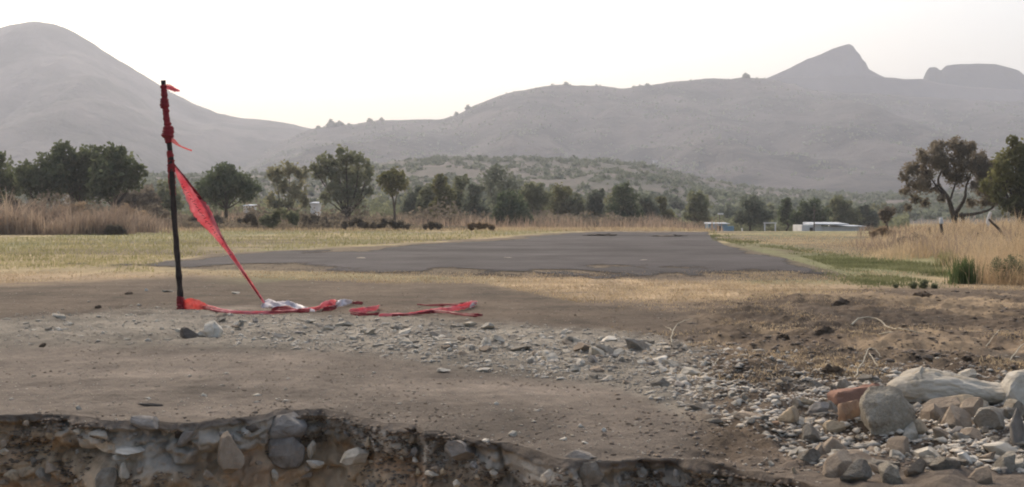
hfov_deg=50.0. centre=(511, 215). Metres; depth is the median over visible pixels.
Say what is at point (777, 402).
rock
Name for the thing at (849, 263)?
green grass
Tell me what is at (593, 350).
rubble stone
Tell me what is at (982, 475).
rubble stone
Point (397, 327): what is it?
rubble stone
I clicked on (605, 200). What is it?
tree
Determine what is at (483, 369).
rock
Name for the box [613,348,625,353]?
rubble stone
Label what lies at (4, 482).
bank stone
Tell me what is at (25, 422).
bank stone
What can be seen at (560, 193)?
tree
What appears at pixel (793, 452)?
rubble stone
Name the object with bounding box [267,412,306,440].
rock
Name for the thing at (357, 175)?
tree
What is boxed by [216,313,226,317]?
rubble stone
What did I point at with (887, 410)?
rock
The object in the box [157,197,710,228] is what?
thicket
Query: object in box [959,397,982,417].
rubble stone
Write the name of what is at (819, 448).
rubble stone
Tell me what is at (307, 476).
bank stone
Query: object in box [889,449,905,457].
rock
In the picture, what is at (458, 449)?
rock
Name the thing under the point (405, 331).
rubble stone
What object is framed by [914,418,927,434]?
rock
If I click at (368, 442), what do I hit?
rock
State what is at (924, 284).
bush
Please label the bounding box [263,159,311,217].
tree
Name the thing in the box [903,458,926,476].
rubble stone
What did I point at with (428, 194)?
tree
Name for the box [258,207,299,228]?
bush
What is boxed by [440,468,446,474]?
bank stone
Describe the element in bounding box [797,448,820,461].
rubble stone
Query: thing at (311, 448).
rock
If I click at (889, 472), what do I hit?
rubble stone
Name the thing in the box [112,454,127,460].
rock
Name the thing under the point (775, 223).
wooden frame
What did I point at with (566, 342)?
rubble stone
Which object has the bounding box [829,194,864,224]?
tree
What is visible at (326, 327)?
rubble stone
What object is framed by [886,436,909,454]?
rubble stone
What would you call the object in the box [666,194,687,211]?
tree
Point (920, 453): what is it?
rubble stone
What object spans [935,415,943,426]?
rock
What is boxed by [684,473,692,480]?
bank stone
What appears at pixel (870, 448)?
rubble stone
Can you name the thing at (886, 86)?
plateau
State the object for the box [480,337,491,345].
rubble stone
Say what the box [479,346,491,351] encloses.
rubble stone
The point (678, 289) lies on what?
dry grass
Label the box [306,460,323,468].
rock
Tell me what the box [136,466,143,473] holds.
bank stone
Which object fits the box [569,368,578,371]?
rubble stone
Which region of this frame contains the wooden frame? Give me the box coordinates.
[764,222,776,230]
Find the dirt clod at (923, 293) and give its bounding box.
[912,290,931,296]
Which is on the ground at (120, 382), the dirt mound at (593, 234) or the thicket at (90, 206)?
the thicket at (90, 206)
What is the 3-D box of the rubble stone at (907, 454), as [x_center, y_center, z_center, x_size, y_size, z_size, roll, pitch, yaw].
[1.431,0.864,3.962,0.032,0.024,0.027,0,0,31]
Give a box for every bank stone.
[0,440,6,447]
[0,479,8,484]
[3,469,17,477]
[22,420,28,425]
[31,457,37,465]
[35,467,51,481]
[45,462,56,473]
[46,433,54,439]
[74,479,80,484]
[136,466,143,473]
[175,430,181,437]
[177,430,193,446]
[202,470,215,480]
[245,422,260,432]
[300,472,312,480]
[304,466,310,471]
[344,431,350,437]
[364,479,369,486]
[367,482,375,486]
[410,447,418,457]
[415,467,421,476]
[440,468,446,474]
[469,461,477,469]
[623,473,630,479]
[637,467,647,478]
[657,470,664,476]
[672,469,678,475]
[675,475,681,482]
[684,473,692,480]
[711,478,719,485]
[727,476,733,483]
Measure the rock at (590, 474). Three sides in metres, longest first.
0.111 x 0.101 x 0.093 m
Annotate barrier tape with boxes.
[160,84,482,316]
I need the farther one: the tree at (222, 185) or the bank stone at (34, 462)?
the tree at (222, 185)
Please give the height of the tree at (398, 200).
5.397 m
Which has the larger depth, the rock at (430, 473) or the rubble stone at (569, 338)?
the rubble stone at (569, 338)
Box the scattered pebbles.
[0,281,1022,482]
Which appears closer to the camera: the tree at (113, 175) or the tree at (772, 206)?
the tree at (113, 175)
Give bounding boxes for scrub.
[3,153,1014,220]
[156,216,485,229]
[238,77,1023,180]
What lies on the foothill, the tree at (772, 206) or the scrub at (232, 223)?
the tree at (772, 206)
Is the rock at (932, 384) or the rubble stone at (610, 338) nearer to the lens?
the rock at (932, 384)
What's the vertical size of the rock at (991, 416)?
0.119 m
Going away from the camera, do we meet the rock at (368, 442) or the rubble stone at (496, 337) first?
the rock at (368, 442)
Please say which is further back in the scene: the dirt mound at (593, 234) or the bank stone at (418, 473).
the dirt mound at (593, 234)
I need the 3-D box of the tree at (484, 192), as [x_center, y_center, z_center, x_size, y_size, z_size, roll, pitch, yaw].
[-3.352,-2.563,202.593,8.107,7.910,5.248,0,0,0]
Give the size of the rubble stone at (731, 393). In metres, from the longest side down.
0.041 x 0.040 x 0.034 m
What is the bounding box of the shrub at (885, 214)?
[878,205,897,225]
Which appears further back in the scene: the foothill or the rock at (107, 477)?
the foothill
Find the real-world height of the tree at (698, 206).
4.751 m
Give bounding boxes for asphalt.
[66,232,828,279]
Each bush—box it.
[3,194,40,213]
[52,201,90,217]
[102,224,126,234]
[111,203,150,219]
[136,203,170,219]
[188,209,225,225]
[236,211,265,226]
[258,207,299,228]
[300,213,341,228]
[340,216,377,229]
[375,217,410,229]
[423,221,442,229]
[467,221,495,230]
[868,225,894,237]
[892,279,937,288]
[896,232,926,243]
[987,254,1023,282]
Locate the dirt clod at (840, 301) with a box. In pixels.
[831,297,849,305]
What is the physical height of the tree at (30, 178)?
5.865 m
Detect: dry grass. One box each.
[0,270,1023,304]
[722,208,1023,286]
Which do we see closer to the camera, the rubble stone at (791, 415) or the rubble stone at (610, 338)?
the rubble stone at (791, 415)
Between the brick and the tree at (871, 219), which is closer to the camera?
the brick
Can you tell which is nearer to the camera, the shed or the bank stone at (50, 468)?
the bank stone at (50, 468)
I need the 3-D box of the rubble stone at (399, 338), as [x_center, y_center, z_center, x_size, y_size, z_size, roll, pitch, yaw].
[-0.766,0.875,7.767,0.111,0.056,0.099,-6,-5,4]
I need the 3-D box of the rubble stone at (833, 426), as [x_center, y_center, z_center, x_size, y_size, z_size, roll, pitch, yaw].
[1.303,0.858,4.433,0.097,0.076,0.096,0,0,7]
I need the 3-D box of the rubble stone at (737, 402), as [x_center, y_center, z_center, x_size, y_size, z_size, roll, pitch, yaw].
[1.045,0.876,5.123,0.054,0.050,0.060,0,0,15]
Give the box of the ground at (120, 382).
[0,224,1023,486]
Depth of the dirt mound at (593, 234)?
49.19 m
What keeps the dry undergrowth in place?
on the ground at (120, 382)
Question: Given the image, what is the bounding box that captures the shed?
[793,222,864,230]
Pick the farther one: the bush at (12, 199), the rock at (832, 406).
the bush at (12, 199)
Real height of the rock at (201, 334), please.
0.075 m
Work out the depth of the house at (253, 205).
118.00 m
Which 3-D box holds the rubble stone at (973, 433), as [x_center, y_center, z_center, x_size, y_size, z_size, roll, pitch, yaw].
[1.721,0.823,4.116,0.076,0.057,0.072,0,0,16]
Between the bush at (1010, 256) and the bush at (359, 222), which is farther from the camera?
the bush at (359, 222)
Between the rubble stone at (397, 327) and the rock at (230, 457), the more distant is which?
the rubble stone at (397, 327)
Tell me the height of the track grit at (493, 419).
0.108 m
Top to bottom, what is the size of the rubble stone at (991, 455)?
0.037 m
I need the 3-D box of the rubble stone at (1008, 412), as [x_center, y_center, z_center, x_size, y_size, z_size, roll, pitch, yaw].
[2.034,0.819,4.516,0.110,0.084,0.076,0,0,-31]
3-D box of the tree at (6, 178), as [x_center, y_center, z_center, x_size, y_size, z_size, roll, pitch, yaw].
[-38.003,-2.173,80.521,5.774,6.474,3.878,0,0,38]
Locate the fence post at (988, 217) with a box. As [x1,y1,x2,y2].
[986,212,991,228]
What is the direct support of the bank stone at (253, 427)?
on the ground at (120, 382)
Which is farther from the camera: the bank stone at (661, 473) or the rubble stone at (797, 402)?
the rubble stone at (797, 402)
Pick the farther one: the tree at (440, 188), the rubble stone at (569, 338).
the tree at (440, 188)
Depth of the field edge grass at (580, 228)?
67.12 m
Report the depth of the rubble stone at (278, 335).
8.06 m
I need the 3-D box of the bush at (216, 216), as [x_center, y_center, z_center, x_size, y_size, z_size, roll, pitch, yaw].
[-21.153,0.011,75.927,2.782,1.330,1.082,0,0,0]
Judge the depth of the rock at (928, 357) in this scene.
5.74 m
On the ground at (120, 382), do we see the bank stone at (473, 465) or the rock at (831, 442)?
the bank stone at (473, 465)
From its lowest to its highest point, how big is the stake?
2.260 m
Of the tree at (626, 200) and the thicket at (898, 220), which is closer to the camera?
the tree at (626, 200)
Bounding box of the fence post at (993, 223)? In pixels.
[988,218,1002,233]
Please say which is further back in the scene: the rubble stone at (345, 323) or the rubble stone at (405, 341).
the rubble stone at (345, 323)
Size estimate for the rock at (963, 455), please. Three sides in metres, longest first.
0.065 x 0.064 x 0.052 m
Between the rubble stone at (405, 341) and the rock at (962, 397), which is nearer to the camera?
the rock at (962, 397)
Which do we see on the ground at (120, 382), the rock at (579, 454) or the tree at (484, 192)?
the rock at (579, 454)
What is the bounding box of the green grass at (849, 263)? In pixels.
[710,232,959,288]
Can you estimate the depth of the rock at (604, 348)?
7.03 m
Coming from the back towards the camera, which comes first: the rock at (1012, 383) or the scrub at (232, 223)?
the scrub at (232, 223)
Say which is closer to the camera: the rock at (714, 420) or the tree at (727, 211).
the rock at (714, 420)
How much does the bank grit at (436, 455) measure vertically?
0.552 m
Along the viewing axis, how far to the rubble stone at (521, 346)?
7.30 m
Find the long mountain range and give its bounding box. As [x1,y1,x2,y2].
[241,78,1023,193]
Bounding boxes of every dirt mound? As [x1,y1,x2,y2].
[582,233,616,235]
[653,234,688,236]
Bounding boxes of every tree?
[0,150,22,206]
[12,149,76,213]
[48,139,102,203]
[84,141,147,206]
[116,183,164,212]
[155,179,186,215]
[194,161,261,220]
[242,193,265,205]
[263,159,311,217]
[286,192,316,205]
[308,144,374,221]
[325,119,335,126]
[334,120,344,125]
[362,194,392,212]
[375,166,409,220]
[391,193,403,210]
[400,183,422,217]
[415,182,435,215]
[428,173,456,220]
[451,174,469,214]
[460,182,491,218]
[479,163,522,212]
[482,182,509,200]
[489,187,533,225]
[519,181,555,219]
[546,182,573,217]
[563,192,585,217]
[582,188,606,220]
[602,191,623,206]
[604,181,646,220]
[636,194,662,219]
[654,196,674,220]
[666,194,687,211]
[683,189,712,223]
[709,202,745,220]
[732,193,775,230]
[741,73,749,77]
[764,202,779,218]
[777,197,796,230]
[787,197,834,227]
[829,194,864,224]
[856,204,880,228]
[870,202,886,210]
[892,201,910,214]
[897,135,1008,224]
[977,134,1023,224]
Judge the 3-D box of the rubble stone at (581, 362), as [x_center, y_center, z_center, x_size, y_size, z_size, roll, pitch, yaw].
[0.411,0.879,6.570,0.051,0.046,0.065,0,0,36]
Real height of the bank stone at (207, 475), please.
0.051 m
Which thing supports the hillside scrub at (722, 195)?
on the foothill
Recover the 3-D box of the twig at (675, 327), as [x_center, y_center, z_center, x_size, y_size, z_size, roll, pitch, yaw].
[1.224,0.845,8.284,0.132,0.077,1.674,0,0,14]
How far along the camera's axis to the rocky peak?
1491.46 m
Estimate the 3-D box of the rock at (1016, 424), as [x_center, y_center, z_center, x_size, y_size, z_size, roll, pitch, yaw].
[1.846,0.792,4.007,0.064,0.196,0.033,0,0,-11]
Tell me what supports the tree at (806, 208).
on the ground at (120, 382)
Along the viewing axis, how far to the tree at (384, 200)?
190.19 m
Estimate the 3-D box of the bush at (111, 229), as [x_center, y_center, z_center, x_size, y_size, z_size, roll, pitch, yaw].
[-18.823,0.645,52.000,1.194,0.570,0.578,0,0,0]
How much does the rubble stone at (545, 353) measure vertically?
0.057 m
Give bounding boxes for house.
[242,204,257,212]
[309,202,321,215]
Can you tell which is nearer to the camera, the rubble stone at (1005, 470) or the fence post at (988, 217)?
the rubble stone at (1005, 470)
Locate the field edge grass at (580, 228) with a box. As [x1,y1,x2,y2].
[157,226,710,230]
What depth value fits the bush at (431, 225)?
61.88 m
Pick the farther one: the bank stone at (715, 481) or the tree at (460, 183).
the tree at (460, 183)
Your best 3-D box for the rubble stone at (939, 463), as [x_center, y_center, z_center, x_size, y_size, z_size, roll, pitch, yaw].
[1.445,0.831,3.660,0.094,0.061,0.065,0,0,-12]
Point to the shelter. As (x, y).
(725, 227)
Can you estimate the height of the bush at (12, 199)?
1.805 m
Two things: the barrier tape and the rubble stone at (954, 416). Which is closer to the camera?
the rubble stone at (954, 416)
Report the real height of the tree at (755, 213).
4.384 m
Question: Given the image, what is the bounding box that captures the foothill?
[21,156,1016,223]
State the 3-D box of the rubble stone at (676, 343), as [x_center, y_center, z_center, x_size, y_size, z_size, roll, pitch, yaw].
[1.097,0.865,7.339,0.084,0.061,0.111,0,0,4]
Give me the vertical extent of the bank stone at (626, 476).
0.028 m
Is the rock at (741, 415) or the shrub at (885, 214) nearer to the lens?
the rock at (741, 415)
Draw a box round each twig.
[665,318,692,341]
[854,347,880,376]
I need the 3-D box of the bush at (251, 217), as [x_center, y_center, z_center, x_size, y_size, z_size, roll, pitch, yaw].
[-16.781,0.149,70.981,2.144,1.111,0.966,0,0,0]
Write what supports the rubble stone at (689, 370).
on the ground at (120, 382)
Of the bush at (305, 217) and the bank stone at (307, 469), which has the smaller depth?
the bank stone at (307, 469)
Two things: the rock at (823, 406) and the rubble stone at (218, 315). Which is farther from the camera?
the rubble stone at (218, 315)
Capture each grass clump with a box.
[933,248,959,266]
[944,256,984,283]
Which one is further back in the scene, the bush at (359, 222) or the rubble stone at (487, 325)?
the bush at (359, 222)
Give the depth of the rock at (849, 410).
4.42 m
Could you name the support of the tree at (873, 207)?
on the foothill
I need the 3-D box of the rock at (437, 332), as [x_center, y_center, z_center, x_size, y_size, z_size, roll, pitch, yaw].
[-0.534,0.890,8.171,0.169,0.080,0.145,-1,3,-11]
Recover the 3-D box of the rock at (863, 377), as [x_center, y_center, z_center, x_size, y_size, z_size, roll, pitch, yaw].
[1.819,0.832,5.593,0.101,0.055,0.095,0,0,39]
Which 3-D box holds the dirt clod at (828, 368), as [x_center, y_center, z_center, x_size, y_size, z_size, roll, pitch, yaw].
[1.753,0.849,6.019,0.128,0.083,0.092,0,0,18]
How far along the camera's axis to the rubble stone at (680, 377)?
5.85 m
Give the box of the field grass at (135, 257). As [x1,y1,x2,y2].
[0,228,716,271]
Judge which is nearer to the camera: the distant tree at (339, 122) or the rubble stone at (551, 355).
the rubble stone at (551, 355)
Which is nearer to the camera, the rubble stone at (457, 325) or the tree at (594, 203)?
the rubble stone at (457, 325)
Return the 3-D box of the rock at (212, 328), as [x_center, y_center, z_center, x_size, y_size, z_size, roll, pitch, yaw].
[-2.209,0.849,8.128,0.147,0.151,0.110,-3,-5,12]
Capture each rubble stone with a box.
[52,313,65,318]
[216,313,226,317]
[216,317,225,321]
[273,333,286,337]
[305,319,316,322]
[320,325,333,330]
[334,321,352,326]
[360,328,369,332]
[364,328,375,334]
[390,325,403,330]
[397,336,410,341]
[398,339,411,344]
[399,329,410,333]
[441,345,450,348]
[450,323,464,327]
[457,336,465,340]
[463,321,477,326]
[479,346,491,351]
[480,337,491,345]
[481,323,494,328]
[491,334,504,341]
[510,344,532,350]
[542,350,549,356]
[545,352,557,360]
[561,336,572,341]
[563,339,570,344]
[569,365,580,371]
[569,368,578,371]
[571,337,580,341]
[573,342,589,350]
[576,359,584,365]
[588,355,597,362]
[589,345,603,354]
[589,365,604,371]
[589,373,597,378]
[602,336,616,341]
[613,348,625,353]
[649,376,669,386]
[653,355,666,359]
[663,359,678,366]
[669,368,677,372]
[670,340,681,346]
[674,382,684,386]
[676,373,687,381]
[680,367,700,375]
[695,385,703,391]
[704,384,717,389]
[728,390,735,395]
[731,398,741,405]
[743,407,751,411]
[746,416,754,423]
[760,415,768,420]
[777,405,799,422]
[780,377,792,382]
[788,447,800,456]
[791,398,814,408]
[797,419,804,425]
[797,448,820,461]
[801,397,812,405]
[801,423,820,442]
[815,442,825,454]
[822,420,845,432]
[822,449,850,477]
[840,459,871,481]
[866,446,874,452]
[870,463,878,472]
[878,461,902,483]
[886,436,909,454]
[902,422,918,439]
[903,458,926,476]
[904,452,913,457]
[912,446,939,458]
[920,403,943,420]
[928,456,962,470]
[932,427,948,438]
[941,405,971,428]
[950,426,963,434]
[953,432,969,439]
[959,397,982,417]
[960,428,982,440]
[960,459,968,465]
[968,465,992,483]
[978,451,995,459]
[980,426,989,432]
[983,400,988,406]
[990,435,998,440]
[991,451,1015,471]
[1000,467,1011,473]
[1002,406,1014,418]
[1004,399,1023,416]
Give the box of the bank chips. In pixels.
[3,411,798,486]
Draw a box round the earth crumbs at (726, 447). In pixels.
[7,286,1023,473]
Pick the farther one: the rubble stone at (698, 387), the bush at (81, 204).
the bush at (81, 204)
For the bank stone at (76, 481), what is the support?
on the ground at (120, 382)
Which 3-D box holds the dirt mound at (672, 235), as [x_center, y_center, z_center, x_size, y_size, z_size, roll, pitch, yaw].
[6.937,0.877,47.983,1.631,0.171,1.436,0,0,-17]
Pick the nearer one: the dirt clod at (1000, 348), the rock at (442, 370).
the rock at (442, 370)
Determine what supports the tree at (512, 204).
on the ground at (120, 382)
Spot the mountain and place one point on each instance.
(58, 83)
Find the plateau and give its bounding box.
[772,76,1023,101]
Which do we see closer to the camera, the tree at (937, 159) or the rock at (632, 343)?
the rock at (632, 343)
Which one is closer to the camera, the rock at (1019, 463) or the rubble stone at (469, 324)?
the rock at (1019, 463)
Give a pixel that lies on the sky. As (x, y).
(303, 63)
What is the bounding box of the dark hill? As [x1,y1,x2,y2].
[923,63,1023,89]
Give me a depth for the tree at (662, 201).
125.83 m
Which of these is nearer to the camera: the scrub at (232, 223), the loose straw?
the loose straw
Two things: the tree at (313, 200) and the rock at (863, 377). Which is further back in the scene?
the tree at (313, 200)
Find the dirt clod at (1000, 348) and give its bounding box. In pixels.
[991,346,1005,350]
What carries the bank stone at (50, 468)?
on the bank stone at (40, 473)
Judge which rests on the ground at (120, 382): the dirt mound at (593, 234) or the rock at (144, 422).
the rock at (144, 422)
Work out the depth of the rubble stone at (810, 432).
4.31 m
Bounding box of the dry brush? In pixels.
[0,190,197,234]
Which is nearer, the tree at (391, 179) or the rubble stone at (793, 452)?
the rubble stone at (793, 452)
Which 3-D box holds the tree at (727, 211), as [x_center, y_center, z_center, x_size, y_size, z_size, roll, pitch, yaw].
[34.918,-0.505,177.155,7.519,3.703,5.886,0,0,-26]
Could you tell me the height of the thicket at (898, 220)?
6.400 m
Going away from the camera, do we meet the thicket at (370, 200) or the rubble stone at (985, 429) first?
the rubble stone at (985, 429)
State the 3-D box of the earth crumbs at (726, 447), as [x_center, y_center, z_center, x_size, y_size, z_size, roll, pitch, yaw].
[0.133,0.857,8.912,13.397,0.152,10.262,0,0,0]
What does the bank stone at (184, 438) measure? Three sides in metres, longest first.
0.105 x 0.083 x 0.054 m
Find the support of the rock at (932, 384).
on the rubble gravel
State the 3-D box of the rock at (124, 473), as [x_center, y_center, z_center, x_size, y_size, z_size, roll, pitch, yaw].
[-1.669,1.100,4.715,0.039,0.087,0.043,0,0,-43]
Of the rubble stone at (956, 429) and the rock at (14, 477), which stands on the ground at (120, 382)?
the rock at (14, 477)
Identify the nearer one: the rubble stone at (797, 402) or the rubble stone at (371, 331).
the rubble stone at (797, 402)
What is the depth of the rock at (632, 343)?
7.22 m
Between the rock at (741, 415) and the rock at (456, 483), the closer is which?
the rock at (456, 483)
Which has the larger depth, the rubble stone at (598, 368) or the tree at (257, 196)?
the tree at (257, 196)
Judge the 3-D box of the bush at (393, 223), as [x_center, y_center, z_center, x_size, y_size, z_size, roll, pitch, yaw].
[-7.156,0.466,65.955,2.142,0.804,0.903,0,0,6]
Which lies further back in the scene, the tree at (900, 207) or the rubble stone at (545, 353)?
the tree at (900, 207)
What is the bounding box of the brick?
[827,383,879,404]
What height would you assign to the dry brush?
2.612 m
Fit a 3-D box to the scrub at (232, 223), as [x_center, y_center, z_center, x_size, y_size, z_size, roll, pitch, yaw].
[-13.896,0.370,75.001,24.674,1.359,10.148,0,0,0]
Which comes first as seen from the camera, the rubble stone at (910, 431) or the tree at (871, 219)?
the rubble stone at (910, 431)
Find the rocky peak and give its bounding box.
[766,44,882,78]
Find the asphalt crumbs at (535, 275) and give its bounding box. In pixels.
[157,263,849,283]
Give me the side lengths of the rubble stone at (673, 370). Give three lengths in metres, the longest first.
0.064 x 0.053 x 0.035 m
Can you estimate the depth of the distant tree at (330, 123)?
1246.66 m
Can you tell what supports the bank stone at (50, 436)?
on the ground at (120, 382)
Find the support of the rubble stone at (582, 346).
on the ground at (120, 382)
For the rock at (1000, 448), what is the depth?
3.91 m
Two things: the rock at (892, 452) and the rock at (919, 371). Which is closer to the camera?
the rock at (892, 452)
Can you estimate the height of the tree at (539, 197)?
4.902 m
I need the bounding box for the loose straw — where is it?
[609,295,1023,381]
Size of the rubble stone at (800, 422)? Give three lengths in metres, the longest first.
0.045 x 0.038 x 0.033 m
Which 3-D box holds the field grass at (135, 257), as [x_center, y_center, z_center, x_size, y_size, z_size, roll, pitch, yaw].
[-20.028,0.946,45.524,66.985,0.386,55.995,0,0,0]
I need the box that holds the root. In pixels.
[850,316,924,334]
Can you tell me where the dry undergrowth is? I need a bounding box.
[158,208,723,230]
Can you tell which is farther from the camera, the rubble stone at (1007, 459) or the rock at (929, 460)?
the rock at (929, 460)
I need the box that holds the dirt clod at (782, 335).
[776,333,789,339]
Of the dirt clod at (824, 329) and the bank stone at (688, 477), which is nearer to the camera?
the bank stone at (688, 477)
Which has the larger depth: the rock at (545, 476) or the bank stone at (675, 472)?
the rock at (545, 476)
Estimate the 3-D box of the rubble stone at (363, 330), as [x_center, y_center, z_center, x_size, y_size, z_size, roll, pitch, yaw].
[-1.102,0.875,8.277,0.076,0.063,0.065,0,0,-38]
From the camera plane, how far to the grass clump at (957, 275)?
14.47 m
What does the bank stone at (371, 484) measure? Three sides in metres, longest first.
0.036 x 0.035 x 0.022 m
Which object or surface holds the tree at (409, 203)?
on the ground at (120, 382)
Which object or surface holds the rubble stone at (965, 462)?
on the ground at (120, 382)
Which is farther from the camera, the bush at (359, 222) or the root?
the bush at (359, 222)
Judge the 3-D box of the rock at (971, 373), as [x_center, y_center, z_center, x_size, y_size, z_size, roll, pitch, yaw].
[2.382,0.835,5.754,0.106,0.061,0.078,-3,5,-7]
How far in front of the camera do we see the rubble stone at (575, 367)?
6.25 m
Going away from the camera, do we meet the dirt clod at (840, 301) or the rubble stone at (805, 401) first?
the rubble stone at (805, 401)
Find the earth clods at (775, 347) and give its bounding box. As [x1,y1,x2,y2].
[644,288,1023,381]
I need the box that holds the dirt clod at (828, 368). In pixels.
[820,363,843,375]
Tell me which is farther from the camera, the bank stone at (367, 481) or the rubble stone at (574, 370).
the rubble stone at (574, 370)
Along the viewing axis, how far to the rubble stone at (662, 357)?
6.72 m
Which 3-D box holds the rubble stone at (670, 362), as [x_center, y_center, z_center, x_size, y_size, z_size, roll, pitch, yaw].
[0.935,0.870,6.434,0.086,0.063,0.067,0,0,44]
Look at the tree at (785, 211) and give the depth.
119.88 m
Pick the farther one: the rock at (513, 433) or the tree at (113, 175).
the tree at (113, 175)
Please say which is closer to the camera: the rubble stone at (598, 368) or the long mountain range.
the rubble stone at (598, 368)
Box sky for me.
[0,0,1023,128]
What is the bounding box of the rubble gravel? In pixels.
[0,303,1023,472]
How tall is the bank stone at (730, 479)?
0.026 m
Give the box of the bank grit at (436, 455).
[1,412,799,486]
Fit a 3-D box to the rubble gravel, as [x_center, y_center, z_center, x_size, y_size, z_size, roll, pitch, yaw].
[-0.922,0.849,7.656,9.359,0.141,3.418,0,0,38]
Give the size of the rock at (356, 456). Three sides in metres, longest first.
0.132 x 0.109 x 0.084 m
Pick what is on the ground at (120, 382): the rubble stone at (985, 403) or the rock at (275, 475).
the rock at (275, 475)
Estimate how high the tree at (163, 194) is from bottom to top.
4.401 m
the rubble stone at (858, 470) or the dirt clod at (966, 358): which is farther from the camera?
the dirt clod at (966, 358)
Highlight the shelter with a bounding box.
[704,222,733,230]
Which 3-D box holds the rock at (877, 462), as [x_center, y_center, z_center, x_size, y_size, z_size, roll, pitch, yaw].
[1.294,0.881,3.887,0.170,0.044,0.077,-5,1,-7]
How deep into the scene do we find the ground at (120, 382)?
6.53 m
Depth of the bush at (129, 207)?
65.88 m
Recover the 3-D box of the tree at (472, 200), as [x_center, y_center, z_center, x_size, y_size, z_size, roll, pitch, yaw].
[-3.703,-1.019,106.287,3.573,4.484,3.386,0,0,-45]
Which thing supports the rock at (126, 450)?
on the ground at (120, 382)
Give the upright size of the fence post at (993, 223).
0.926 m
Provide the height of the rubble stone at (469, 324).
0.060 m
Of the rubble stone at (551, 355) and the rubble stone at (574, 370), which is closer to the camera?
the rubble stone at (574, 370)
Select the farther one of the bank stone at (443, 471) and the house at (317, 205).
the house at (317, 205)
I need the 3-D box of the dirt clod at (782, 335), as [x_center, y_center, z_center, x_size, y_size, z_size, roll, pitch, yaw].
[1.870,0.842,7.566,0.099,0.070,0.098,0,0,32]
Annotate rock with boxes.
[0,448,8,454]
[10,472,18,481]
[73,428,83,434]
[88,429,107,439]
[95,467,117,486]
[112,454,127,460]
[115,446,144,454]
[119,462,129,481]
[130,415,158,428]
[138,403,163,405]
[180,327,198,338]
[196,331,204,336]
[202,321,222,337]
[217,431,244,473]
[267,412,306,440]
[267,437,304,469]
[271,469,278,481]
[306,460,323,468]
[307,440,315,458]
[340,447,368,464]
[365,436,370,446]
[424,470,438,476]
[429,329,451,336]
[437,368,450,371]
[444,440,475,460]
[453,479,460,486]
[476,368,490,371]
[489,469,497,476]
[508,430,517,436]
[540,469,552,482]
[564,450,596,458]
[578,460,603,486]
[595,344,614,353]
[625,337,649,349]
[660,367,668,371]
[688,402,710,409]
[706,418,723,423]
[733,411,769,419]
[771,399,780,405]
[807,401,828,415]
[809,378,824,386]
[822,436,847,454]
[826,449,872,463]
[827,400,837,411]
[837,378,852,388]
[837,400,860,421]
[858,374,878,382]
[859,385,915,434]
[867,459,899,465]
[886,369,1005,403]
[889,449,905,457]
[900,366,924,378]
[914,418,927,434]
[922,354,932,362]
[922,396,960,413]
[924,457,934,466]
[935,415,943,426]
[947,394,973,402]
[957,452,972,463]
[958,369,976,377]
[973,406,1004,429]
[982,441,1018,455]
[991,369,1023,405]
[1009,407,1023,445]
[1015,458,1023,467]
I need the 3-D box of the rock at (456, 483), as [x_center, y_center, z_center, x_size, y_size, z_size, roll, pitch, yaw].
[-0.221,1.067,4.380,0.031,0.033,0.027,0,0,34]
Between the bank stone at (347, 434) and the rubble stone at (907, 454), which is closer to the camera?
the rubble stone at (907, 454)
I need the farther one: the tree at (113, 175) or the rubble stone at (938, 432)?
the tree at (113, 175)
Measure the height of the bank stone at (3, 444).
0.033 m
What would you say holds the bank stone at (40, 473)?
on the ground at (120, 382)
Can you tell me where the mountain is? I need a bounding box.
[0,21,310,172]
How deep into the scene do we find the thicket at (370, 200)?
192.37 m
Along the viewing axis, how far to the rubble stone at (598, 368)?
6.25 m
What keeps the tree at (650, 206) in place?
on the ground at (120, 382)
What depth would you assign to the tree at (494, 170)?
118.12 m
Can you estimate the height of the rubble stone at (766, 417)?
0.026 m
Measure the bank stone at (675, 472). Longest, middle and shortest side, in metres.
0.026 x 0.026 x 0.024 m
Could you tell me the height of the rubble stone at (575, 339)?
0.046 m
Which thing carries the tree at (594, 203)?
on the ground at (120, 382)
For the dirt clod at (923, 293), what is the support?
on the ground at (120, 382)
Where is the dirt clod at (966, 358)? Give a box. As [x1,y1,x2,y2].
[961,356,971,360]
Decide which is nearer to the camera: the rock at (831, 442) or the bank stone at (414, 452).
the rock at (831, 442)
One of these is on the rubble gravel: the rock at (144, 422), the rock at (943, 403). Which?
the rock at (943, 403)
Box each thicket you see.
[20,189,153,221]
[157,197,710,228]
[160,182,910,230]
[177,187,910,220]
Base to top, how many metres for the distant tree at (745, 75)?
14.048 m
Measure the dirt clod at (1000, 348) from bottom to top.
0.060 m
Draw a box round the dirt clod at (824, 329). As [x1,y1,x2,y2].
[814,324,834,334]
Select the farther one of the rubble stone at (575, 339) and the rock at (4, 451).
the rubble stone at (575, 339)
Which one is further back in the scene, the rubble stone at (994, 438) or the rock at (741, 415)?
the rock at (741, 415)
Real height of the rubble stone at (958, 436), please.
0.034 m
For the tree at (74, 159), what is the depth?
78.44 m
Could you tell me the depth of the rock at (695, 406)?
5.00 m
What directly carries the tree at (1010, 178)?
on the ground at (120, 382)
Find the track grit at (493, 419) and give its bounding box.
[0,281,832,468]
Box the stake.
[161,80,183,296]
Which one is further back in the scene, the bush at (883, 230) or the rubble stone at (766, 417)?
the bush at (883, 230)

